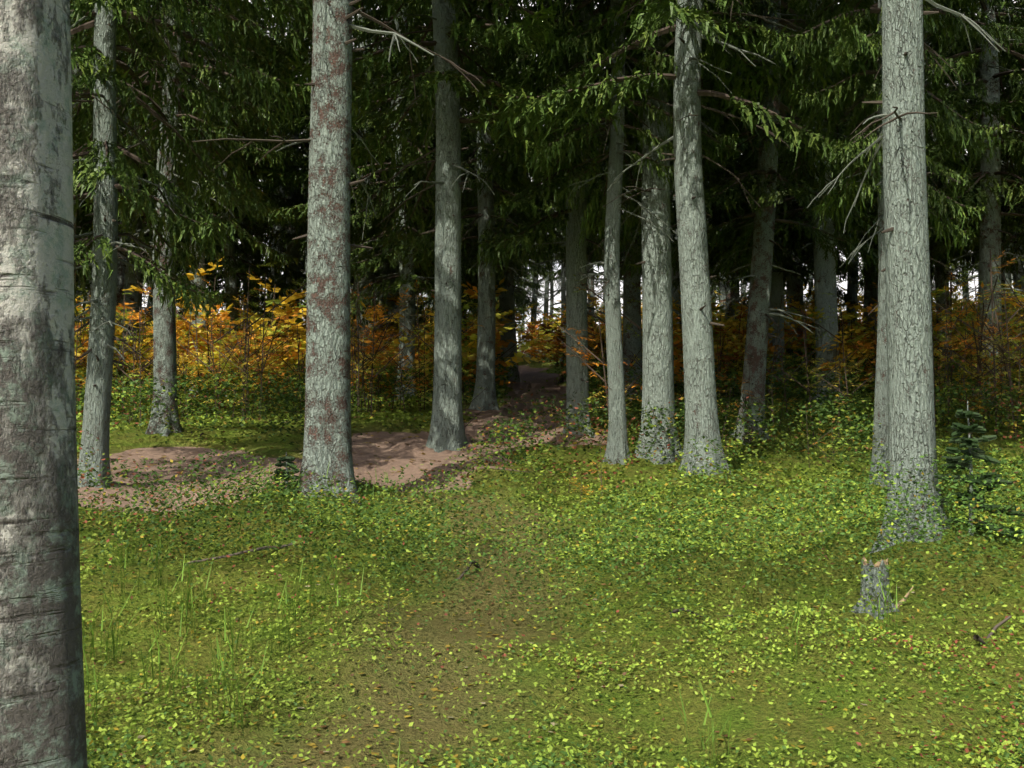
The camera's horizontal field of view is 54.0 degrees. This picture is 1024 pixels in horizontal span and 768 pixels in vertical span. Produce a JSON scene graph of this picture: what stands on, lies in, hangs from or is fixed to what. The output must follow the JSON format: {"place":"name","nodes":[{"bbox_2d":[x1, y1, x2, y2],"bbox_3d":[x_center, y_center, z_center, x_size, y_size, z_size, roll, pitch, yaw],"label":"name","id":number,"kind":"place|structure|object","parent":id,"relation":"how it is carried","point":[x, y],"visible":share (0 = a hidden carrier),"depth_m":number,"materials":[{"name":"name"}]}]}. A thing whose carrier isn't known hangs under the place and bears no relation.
{"place":"outdoors","nodes":[
{"label":"outdoors","id":0,"kind":"place"},
{"bbox_2d":[80,0,1015,343],"bbox_3d":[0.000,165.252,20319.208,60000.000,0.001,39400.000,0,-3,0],"label":"sky","id":1,"kind":"structure","parent":0,"point":[842,284],"depth_m":6183.69,"materials":[{"name":"white"}]},
{"bbox_2d":[76,346,1023,767],"bbox_3d":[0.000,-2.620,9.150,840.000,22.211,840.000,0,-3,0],"label":"terrain","id":2,"kind":"structure","parent":0,"point":[758,710],"depth_m":5.46,"materials":[{"name":"green plant"}]},
{"bbox_2d":[0,0,87,767],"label":"trunk","id":3,"kind":"object","parent":2,"relation":"on","point":[42,713],"visible":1,"depth_m":2.25,"materials":[{"name":"grey plant"}]},
{"bbox_2d":[76,38,92,273],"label":"spruce","id":4,"kind":"object","parent":2,"relation":"on","point":[89,247],"visible":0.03,"depth_m":20.61,"materials":[{"name":"green plant"}]},
{"bbox_2d":[80,249,92,321],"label":"spruce","id":5,"kind":"object","parent":2,"relation":"on","point":[88,293],"depth_m":45.57,"materials":[{"name":"green plant"}]},
{"bbox_2d":[76,66,122,296],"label":"spruce","id":6,"kind":"object","parent":2,"relation":"on","point":[84,214],"depth_m":31.82,"materials":[{"name":"green plant"}]},
{"bbox_2d":[75,252,148,322],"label":"spruce","id":7,"kind":"object","parent":2,"relation":"on","point":[78,292],"visible":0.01,"depth_m":50.47,"materials":[{"name":"green plant"}]},
{"bbox_2d":[77,99,148,351],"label":"spruce","id":8,"kind":"object","parent":2,"relation":"on","point":[120,274],"visible":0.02,"depth_m":30.28,"materials":[{"name":"green plant"}]},
{"bbox_2d":[79,225,151,308],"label":"spruce","id":9,"kind":"object","parent":2,"relation":"on","point":[145,235],"visible":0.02,"depth_m":37.23,"materials":[{"name":"green plant"}]},
{"bbox_2d":[77,194,184,328],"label":"spruce","id":10,"kind":"object","parent":2,"relation":"on","point":[149,300],"depth_m":42.85,"materials":[{"name":"green plant"}]},
{"bbox_2d":[71,9,194,404],"bbox_3d":[-7.921,-10.777,18.400,5.034,23.352,5.939,2,-3,-30],"label":"spruce","id":11,"kind":"object","parent":2,"relation":"on","point":[75,71],"visible":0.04,"depth_m":17.89,"materials":[{"name":"green plant"}]},
{"bbox_2d":[118,7,194,309],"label":"spruce","id":12,"kind":"object","parent":2,"relation":"on","point":[143,188],"depth_m":26.70,"materials":[{"name":"green plant"}]},
{"bbox_2d":[76,117,250,329],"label":"spruce","id":13,"kind":"object","parent":2,"relation":"on","point":[237,253],"visible":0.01,"depth_m":34.30,"materials":[{"name":"green plant"}]},
{"bbox_2d":[76,13,273,394],"bbox_3d":[-8.522,-11.781,22.857,5.914,25.204,6.567,0,-3,0],"label":"spruce","id":14,"kind":"object","parent":2,"relation":"on","point":[133,296],"visible":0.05,"depth_m":22.37,"materials":[{"name":"green plant"}]},
{"bbox_2d":[70,0,312,487],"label":"spruce","id":15,"kind":"object","parent":2,"relation":"on","point":[101,86],"visible":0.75,"depth_m":9.35,"materials":[{"name":"green plant"}]},
{"bbox_2d":[78,0,310,400],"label":"spruce","id":16,"kind":"object","parent":2,"relation":"on","point":[257,153],"visible":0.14,"depth_m":19.50,"materials":[{"name":"green plant"}]},
{"bbox_2d":[117,24,306,344],"bbox_3d":[-9.188,-10.526,29.976,6.560,22.352,5.586,1,-3,-18],"label":"spruce","id":17,"kind":"object","parent":2,"relation":"on","point":[300,134],"depth_m":29.32,"materials":[{"name":"green plant"}]},
{"bbox_2d":[118,0,309,395],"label":"spruce","id":18,"kind":"object","parent":2,"relation":"on","point":[232,282],"visible":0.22,"depth_m":22.34,"materials":[{"name":"green plant"}]},
{"bbox_2d":[70,0,361,436],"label":"spruce","id":19,"kind":"object","parent":2,"relation":"on","point":[164,346],"visible":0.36,"depth_m":12.73,"materials":[{"name":"green plant"}]},
{"bbox_2d":[176,223,269,303],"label":"spruce","id":20,"kind":"object","parent":2,"relation":"on","point":[238,248],"depth_m":40.59,"materials":[{"name":"green plant"}]},
{"bbox_2d":[175,21,352,325],"bbox_3d":[-9.842,-13.030,39.053,8.490,26.610,8.874,1,-3,-26],"label":"spruce","id":21,"kind":"object","parent":2,"relation":"on","point":[247,259],"visible":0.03,"depth_m":38.14,"materials":[{"name":"green plant"}]},
{"bbox_2d":[233,18,383,335],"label":"spruce","id":22,"kind":"object","parent":2,"relation":"on","point":[272,272],"visible":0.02,"depth_m":27.89,"materials":[{"name":"green plant"}]},
{"bbox_2d":[198,0,424,387],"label":"spruce","id":23,"kind":"object","parent":2,"relation":"on","point":[293,252],"visible":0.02,"depth_m":24.76,"materials":[{"name":"green plant"}]},
{"bbox_2d":[241,20,383,328],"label":"spruce","id":24,"kind":"object","parent":2,"relation":"on","point":[305,221],"visible":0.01,"depth_m":35.58,"materials":[{"name":"green plant"}]},
{"bbox_2d":[260,101,383,286],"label":"spruce","id":25,"kind":"object","parent":2,"relation":"on","point":[304,240],"depth_m":42.56,"materials":[{"name":"green plant"}]},
{"bbox_2d":[192,0,484,503],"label":"spruce","id":26,"kind":"object","parent":2,"relation":"on","point":[327,431],"visible":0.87,"depth_m":8.92,"materials":[{"name":"grey plant"}]},
{"bbox_2d":[77,350,607,516],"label":"dirt path","id":27,"kind":"structure","parent":2,"relation":"on","point":[399,451],"depth_m":11.60,"materials":[{"name":"brown soil"}]},
{"bbox_2d":[270,452,300,497],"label":"spruce sapling","id":28,"kind":"object","parent":27,"relation":"on","point":[288,460],"visible":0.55,"depth_m":8.72,"materials":[{"name":"green plant"}]},
{"bbox_2d":[222,0,495,398],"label":"spruce","id":29,"kind":"object","parent":2,"relation":"on","point":[304,200],"visible":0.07,"depth_m":22.50,"materials":[{"name":"green plant"}]},
{"bbox_2d":[350,4,382,305],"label":"spruce","id":30,"kind":"object","parent":2,"relation":"on","point":[375,253],"depth_m":31.35,"materials":[{"name":"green plant"}]},
{"bbox_2d":[350,18,382,326],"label":"spruce","id":31,"kind":"object","parent":2,"relation":"on","point":[354,285],"depth_m":46.93,"materials":[{"name":"green plant"}]},
{"bbox_2d":[236,1,534,381],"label":"spruce","id":32,"kind":"object","parent":2,"relation":"on","point":[388,271],"depth_m":27.57,"materials":[{"name":"green plant"}]},
{"bbox_2d":[255,0,546,401],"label":"spruce","id":33,"kind":"object","parent":2,"relation":"on","point":[405,279],"visible":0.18,"depth_m":19.68,"materials":[{"name":"green plant"}]},
{"bbox_2d":[376,26,426,305],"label":"spruce","id":34,"kind":"object","parent":2,"relation":"on","point":[380,298],"visible":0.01,"depth_m":52.31,"materials":[{"name":"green plant"}]},
{"bbox_2d":[235,0,642,452],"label":"spruce","id":35,"kind":"object","parent":2,"relation":"on","point":[447,83],"visible":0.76,"depth_m":12.15,"materials":[{"name":"green plant"}]},
{"bbox_2d":[377,23,539,339],"bbox_3d":[-1.261,-10.243,24.647,3.969,21.829,3.760,-2,-4,38],"label":"spruce","id":36,"kind":"object","parent":2,"relation":"on","point":[423,305],"visible":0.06,"depth_m":24.12,"materials":[{"name":"green plant"}]},
{"bbox_2d":[425,112,529,374],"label":"spruce","id":37,"kind":"object","parent":2,"relation":"on","point":[463,317],"depth_m":29.21,"materials":[{"name":"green plant"}]},
{"bbox_2d":[431,252,552,326],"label":"spruce","id":38,"kind":"object","parent":2,"relation":"on","point":[521,307],"visible":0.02,"depth_m":47.59,"materials":[{"name":"green plant"}]},
{"bbox_2d":[351,0,635,410],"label":"spruce","id":39,"kind":"object","parent":2,"relation":"on","point":[486,197],"visible":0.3,"depth_m":16.64,"materials":[{"name":"green plant"}]},
{"bbox_2d":[470,20,543,320],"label":"spruce","id":40,"kind":"object","parent":2,"relation":"on","point":[527,292],"visible":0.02,"depth_m":68.71,"materials":[{"name":"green plant"}]},
{"bbox_2d":[411,0,608,383],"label":"spruce","id":41,"kind":"object","parent":2,"relation":"on","point":[506,301],"visible":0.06,"depth_m":26.05,"materials":[{"name":"green plant"}]},
{"bbox_2d":[476,3,554,332],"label":"spruce","id":42,"kind":"object","parent":2,"relation":"on","point":[525,283],"visible":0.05,"depth_m":52.82,"materials":[{"name":"green plant"}]},
{"bbox_2d":[514,191,532,313],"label":"spruce","id":43,"kind":"object","parent":2,"relation":"on","point":[517,286],"depth_m":71.35,"materials":[{"name":"green plant"}]},
{"bbox_2d":[515,265,543,345],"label":"spruce","id":44,"kind":"object","parent":2,"relation":"on","point":[531,296],"visible":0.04,"depth_m":100.14,"materials":[{"name":"green plant"}]},
{"bbox_2d":[514,265,549,351],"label":"spruce","id":45,"kind":"object","parent":2,"relation":"on","point":[529,303],"visible":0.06,"depth_m":85.14,"materials":[{"name":"green plant"}]},
{"bbox_2d":[522,18,556,357],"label":"spruce","id":46,"kind":"object","parent":2,"relation":"on","point":[534,294],"visible":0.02,"depth_m":57.97,"materials":[{"name":"green plant"}]},
{"bbox_2d":[526,261,558,321],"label":"spruce","id":47,"kind":"object","parent":2,"relation":"on","point":[540,287],"visible":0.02,"depth_m":116.27,"materials":[{"name":"green plant"}]},
{"bbox_2d":[530,207,560,337],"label":"spruce","id":48,"kind":"object","parent":2,"relation":"on","point":[552,300],"visible":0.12,"depth_m":66.65,"materials":[{"name":"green plant"}]},
{"bbox_2d":[531,178,560,354],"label":"spruce","id":49,"kind":"object","parent":2,"relation":"on","point":[547,290],"visible":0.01,"depth_m":62.68,"materials":[{"name":"green plant"}]},
{"bbox_2d":[74,249,1023,631],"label":"shrubs","id":50,"kind":"object","parent":2,"relation":"on","point":[248,355],"visible":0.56,"depth_m":16.96,"materials":[{"name":"orange plant"}]},
{"bbox_2d":[75,344,1023,767],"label":"plants","id":51,"kind":"object","parent":2,"relation":"on","point":[851,430],"visible":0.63,"depth_m":6.49,"materials":[{"name":"green plant"}]},
{"bbox_2d":[539,63,594,360],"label":"spruce","id":52,"kind":"object","parent":2,"relation":"on","point":[562,272],"visible":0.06,"depth_m":41.91,"materials":[{"name":"grey plant"}]},
{"bbox_2d":[541,238,622,296],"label":"spruce","id":53,"kind":"object","parent":2,"relation":"on","point":[601,283],"visible":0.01,"depth_m":59.41,"materials":[{"name":"green plant"}]},
{"bbox_2d":[546,167,622,366],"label":"spruce","id":54,"kind":"object","parent":2,"relation":"on","point":[590,283],"visible":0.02,"depth_m":37.39,"materials":[{"name":"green plant"}]},
{"bbox_2d":[187,400,1023,643],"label":"fallen branches","id":55,"kind":"object","parent":2,"relation":"on","point":[977,637],"visible":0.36,"depth_m":6.88,"materials":[{"name":"brown wood"}]},
{"bbox_2d":[594,167,622,360],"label":"spruce","id":56,"kind":"object","parent":2,"relation":"on","point":[603,296],"depth_m":43.61,"materials":[{"name":"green plant"}]},
{"bbox_2d":[457,0,765,437],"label":"spruce","id":57,"kind":"object","parent":2,"relation":"on","point":[577,381],"visible":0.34,"depth_m":13.77,"materials":[{"name":"green plant"}]},
{"bbox_2d":[525,0,723,463],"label":"spruce","id":58,"kind":"object","parent":2,"relation":"on","point":[658,356],"visible":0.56,"depth_m":11.54,"materials":[{"name":"grey plant"}]},
{"bbox_2d":[481,0,770,464],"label":"spruce","id":59,"kind":"object","parent":2,"relation":"on","point":[617,449],"visible":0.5,"depth_m":11.41,"materials":[{"name":"green plant"}]},
{"bbox_2d":[496,2,798,400],"bbox_3d":[2.654,-10.980,19.074,6.384,23.569,5.278,-1,-3,14],"label":"spruce","id":60,"kind":"object","parent":2,"relation":"on","point":[631,342],"visible":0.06,"depth_m":18.34,"materials":[{"name":"grey plant"}]},
{"bbox_2d":[543,6,798,385],"bbox_3d":[3.866,-11.533,24.369,7.139,24.278,6.051,-1,-3,0],"label":"spruce","id":61,"kind":"object","parent":2,"relation":"on","point":[676,295],"depth_m":23.75,"materials":[{"name":"grey plant"}]},
{"bbox_2d":[469,0,925,475],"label":"spruce","id":62,"kind":"object","parent":2,"relation":"on","point":[701,416],"visible":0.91,"depth_m":10.44,"materials":[{"name":"green plant"}]},
{"bbox_2d":[707,219,744,313],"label":"spruce","id":63,"kind":"object","parent":2,"relation":"on","point":[713,294],"visible":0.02,"depth_m":59.91,"materials":[{"name":"black plant"}]},
{"bbox_2d":[708,173,747,314],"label":"spruce","id":64,"kind":"object","parent":2,"relation":"on","point":[722,295],"depth_m":42.70,"materials":[{"name":"black plant"}]},
{"bbox_2d":[740,280,745,301],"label":"spruce","id":65,"kind":"object","parent":2,"relation":"on","point":[743,289],"depth_m":74.09,"materials":[{"name":"grey plant"}]},
{"bbox_2d":[704,20,809,367],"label":"spruce","id":66,"kind":"object","parent":2,"relation":"on","point":[730,310],"visible":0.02,"depth_m":28.97,"materials":[{"name":"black plant"}]},
{"bbox_2d":[594,0,940,445],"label":"spruce","id":67,"kind":"object","parent":2,"relation":"on","point":[765,190],"visible":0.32,"depth_m":12.91,"materials":[{"name":"green plant"}]},
{"bbox_2d":[703,175,841,311],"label":"spruce","id":68,"kind":"object","parent":2,"relation":"on","point":[747,250],"depth_m":31.98,"materials":[{"name":"black plant"}]},
{"bbox_2d":[641,4,940,391],"bbox_3d":[4.766,-10.281,20.519,5.824,21.766,7.058,2,-4,-38],"label":"spruce","id":69,"kind":"object","parent":2,"relation":"on","point":[777,287],"visible":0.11,"depth_m":19.67,"materials":[{"name":"green plant"}]},
{"bbox_2d":[778,171,813,313],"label":"spruce","id":70,"kind":"object","parent":2,"relation":"on","point":[804,274],"visible":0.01,"depth_m":48.20,"materials":[{"name":"black plant"}]},
{"bbox_2d":[805,271,813,304],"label":"spruce","id":71,"kind":"object","parent":2,"relation":"on","point":[810,276],"depth_m":54.69,"materials":[{"name":"grey plant"}]},
{"bbox_2d":[706,0,946,373],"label":"spruce","id":72,"kind":"object","parent":2,"relation":"on","point":[794,287],"visible":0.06,"depth_m":25.37,"materials":[{"name":"black plant"}]},
{"bbox_2d":[803,134,861,307],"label":"spruce","id":73,"kind":"object","parent":2,"relation":"on","point":[841,255],"depth_m":34.81,"materials":[{"name":"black plant"}]},
{"bbox_2d":[858,259,863,296],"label":"spruce","id":74,"kind":"object","parent":2,"relation":"on","point":[863,281],"visible":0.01,"depth_m":74.40,"materials":[{"name":"grey plant"}]},
{"bbox_2d":[702,0,1023,404],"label":"spruce","id":75,"kind":"object","parent":2,"relation":"on","point":[824,279],"visible":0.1,"depth_m":17.16,"materials":[{"name":"green plant"}]},
{"bbox_2d":[737,0,1005,373],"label":"spruce","id":76,"kind":"object","parent":2,"relation":"on","point":[869,294],"depth_m":25.95,"materials":[{"name":"grey plant"}]},
{"bbox_2d":[780,130,965,338],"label":"spruce","id":77,"kind":"object","parent":2,"relation":"on","point":[852,289],"depth_m":29.23,"materials":[{"name":"black plant"}]},
{"bbox_2d":[851,555,913,618],"bbox_3d":[2.135,1.218,5.912,0.354,0.407,0.337,1,-3,-17],"label":"stump","id":78,"kind":"object","parent":2,"relation":"on","point":[873,573],"visible":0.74,"depth_m":5.84,"materials":[{"name":"grey wood"}]},
{"bbox_2d":[760,0,1023,486],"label":"spruce","id":79,"kind":"object","parent":2,"relation":"on","point":[843,23],"visible":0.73,"depth_m":9.79,"materials":[{"name":"green plant"}]},
{"bbox_2d":[807,0,1005,553],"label":"spruce","id":80,"kind":"object","parent":2,"relation":"on","point":[911,417],"visible":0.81,"depth_m":7.13,"materials":[{"name":"grey plant"}]},
{"bbox_2d":[830,1,1023,389],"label":"spruce","id":81,"kind":"object","parent":2,"relation":"on","point":[940,272],"visible":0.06,"depth_m":21.75,"materials":[{"name":"green plant"}]},
{"bbox_2d":[839,0,1023,405],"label":"spruce","id":82,"kind":"object","parent":2,"relation":"on","point":[992,182],"visible":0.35,"depth_m":17.04,"materials":[{"name":"green plant"}]},
{"bbox_2d":[865,0,1023,382],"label":"spruce","id":83,"kind":"object","parent":2,"relation":"on","point":[974,227],"visible":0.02,"depth_m":23.35,"materials":[{"name":"green plant"}]},
{"bbox_2d":[931,259,964,312],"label":"spruce","id":84,"kind":"object","parent":2,"relation":"on","point":[953,267],"visible":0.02,"depth_m":53.16,"materials":[{"name":"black plant"}]},
{"bbox_2d":[931,262,969,297],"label":"spruce","id":85,"kind":"object","parent":2,"relation":"on","point":[932,287],"depth_m":69.48,"materials":[{"name":"grey plant"}]},
{"bbox_2d":[933,158,974,297],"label":"spruce","id":86,"kind":"object","parent":2,"relation":"on","point":[967,288],"visible":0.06,"depth_m":49.37,"materials":[{"name":"black plant"}]},
{"bbox_2d":[948,12,976,308],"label":"spruce","id":87,"kind":"object","parent":2,"relation":"on","point":[964,294],"depth_m":54.88,"materials":[{"name":"black plant"}]},
{"bbox_2d":[961,151,978,304],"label":"spruce","id":88,"kind":"object","parent":2,"relation":"on","point":[975,278],"visible":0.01,"depth_m":50.25,"materials":[{"name":"black plant"}]},
{"bbox_2d":[929,0,1023,282],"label":"spruce","id":89,"kind":"object","parent":2,"relation":"on","point":[1012,229],"visible":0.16,"depth_m":19.85,"materials":[{"name":"green plant"}]},
{"bbox_2d":[938,401,1023,538],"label":"spruce sapling","id":90,"kind":"object","parent":2,"relation":"on","point":[969,442],"visible":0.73,"depth_m":6.96,"materials":[{"name":"green plant"}]},
{"bbox_2d":[939,36,1023,300],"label":"spruce","id":91,"kind":"object","parent":2,"relation":"on","point":[1014,166],"depth_m":30.27,"materials":[{"name":"green plant"}]},
{"bbox_2d":[955,0,1023,327],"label":"spruce","id":92,"kind":"object","parent":2,"relation":"on","point":[1019,276],"visible":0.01,"depth_m":31.83,"materials":[{"name":"green plant"}]},
{"bbox_2d":[964,1,1023,304],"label":"spruce","id":93,"kind":"object","parent":2,"relation":"on","point":[1006,275],"visible":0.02,"depth_m":43.71,"materials":[{"name":"black plant"}]}
]}

